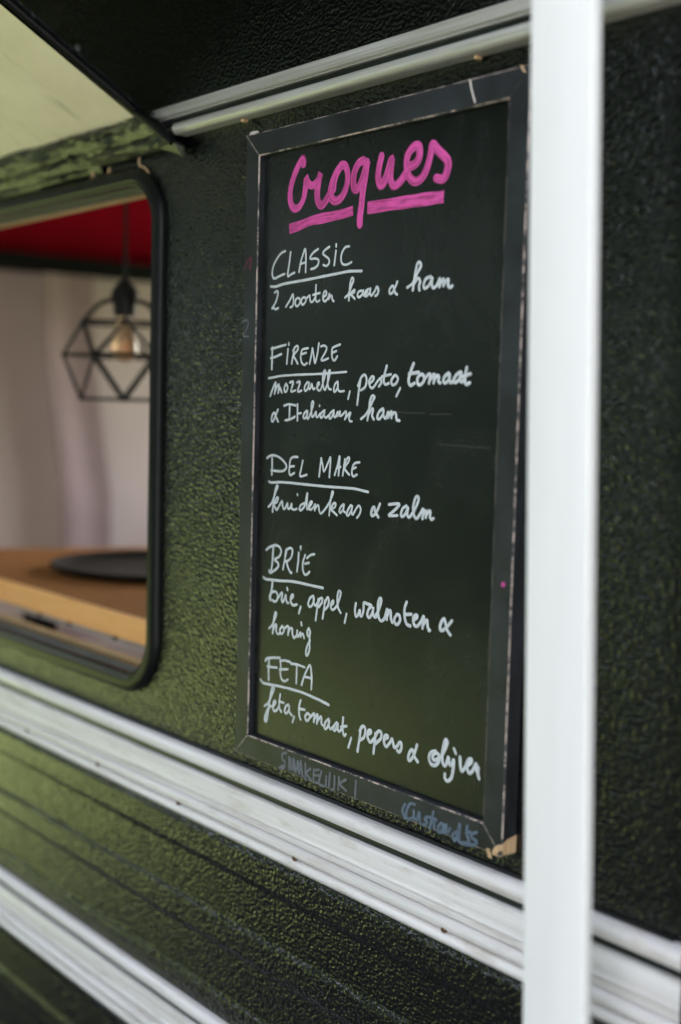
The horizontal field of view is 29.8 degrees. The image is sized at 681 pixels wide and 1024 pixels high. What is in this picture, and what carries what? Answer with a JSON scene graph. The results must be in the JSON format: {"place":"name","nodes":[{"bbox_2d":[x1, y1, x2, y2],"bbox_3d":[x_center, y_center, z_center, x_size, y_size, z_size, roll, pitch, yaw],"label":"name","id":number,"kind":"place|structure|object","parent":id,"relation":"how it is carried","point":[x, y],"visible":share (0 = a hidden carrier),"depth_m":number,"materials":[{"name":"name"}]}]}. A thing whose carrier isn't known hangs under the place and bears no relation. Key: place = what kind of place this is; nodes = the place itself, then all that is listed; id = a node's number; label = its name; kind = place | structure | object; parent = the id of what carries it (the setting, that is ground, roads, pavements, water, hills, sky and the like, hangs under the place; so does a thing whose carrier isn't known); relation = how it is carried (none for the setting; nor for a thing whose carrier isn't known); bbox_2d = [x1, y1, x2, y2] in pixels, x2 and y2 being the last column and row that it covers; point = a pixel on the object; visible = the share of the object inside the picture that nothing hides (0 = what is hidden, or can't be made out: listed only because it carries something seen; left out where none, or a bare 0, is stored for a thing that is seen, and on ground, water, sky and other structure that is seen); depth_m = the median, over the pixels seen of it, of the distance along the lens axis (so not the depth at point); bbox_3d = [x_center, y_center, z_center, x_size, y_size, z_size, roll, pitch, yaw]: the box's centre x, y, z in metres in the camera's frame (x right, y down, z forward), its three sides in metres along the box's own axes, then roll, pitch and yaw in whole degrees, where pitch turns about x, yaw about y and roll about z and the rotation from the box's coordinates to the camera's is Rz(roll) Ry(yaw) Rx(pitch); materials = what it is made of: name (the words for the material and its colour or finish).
{"place":"outdoors","nodes":[
{"label":"outdoors","id":0,"kind":"place"},
{"label":"paved pitch","id":1,"kind":"structure","parent":0,"visible":0},
{"bbox_2d":[0,0,680,1023],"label":"food caravan","id":2,"kind":"object","parent":1,"relation":"on","point":[168,854],"visible":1,"depth_m":1.84,"materials":[{"name":"black paint"}]},
{"bbox_2d":[0,547,146,650],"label":"serving counter","id":3,"kind":"object","parent":2,"relation":"on","point":[37,588],"visible":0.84,"depth_m":2.57,"materials":[{"name":"brown wood"}]},
{"bbox_2d":[50,550,146,582],"bbox_3d":[-0.412,0.116,2.930,0.492,0.030,0.492,2,5,3],"label":"crepe pan","id":4,"kind":"object","parent":3,"relation":"on","point":[128,566],"visible":0.43,"depth_m":2.93,"materials":[{"name":"black metal"}]},
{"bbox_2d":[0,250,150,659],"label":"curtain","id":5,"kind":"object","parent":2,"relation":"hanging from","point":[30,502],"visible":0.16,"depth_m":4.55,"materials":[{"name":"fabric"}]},
{"bbox_2d":[44,272,110,639],"bbox_3d":[-0.933,-0.182,4.531,0.030,1.293,0.283,6,7,43],"label":"curtain","id":6,"kind":"object","parent":2,"relation":"hanging from","point":[80,450],"visible":0.75,"depth_m":4.51,"materials":[{"name":"fabric"}]},
{"bbox_2d":[0,166,165,691],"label":"window frame","id":7,"kind":"structure","parent":2,"relation":"in","point":[125,672],"depth_m":2.08,"materials":[{"name":"black rubber"}]},
{"bbox_2d":[61,202,150,401],"bbox_3d":[-0.444,-0.662,2.649,0.230,0.866,0.258,-2,6,-39],"label":"pendant lamp","id":8,"kind":"object","parent":2,"relation":"hanging from","point":[124,299],"visible":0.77,"depth_m":2.65,"materials":[{"name":"black metal"}]},
{"bbox_2d":[235,64,530,858],"bbox_3d":[0.033,-0.065,1.600,0.023,0.875,0.528,-2,6,-39],"label":"menu board","id":9,"kind":"object","parent":2,"relation":"attached to","point":[382,532],"visible":1,"depth_m":1.56,"materials":[{"name":"paint"}]},
{"bbox_2d":[523,0,601,1023],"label":"awning post","id":10,"kind":"object","parent":1,"relation":"on","point":[565,127],"visible":1,"depth_m":1.18,"materials":[{"name":"white metal"}]}
]}

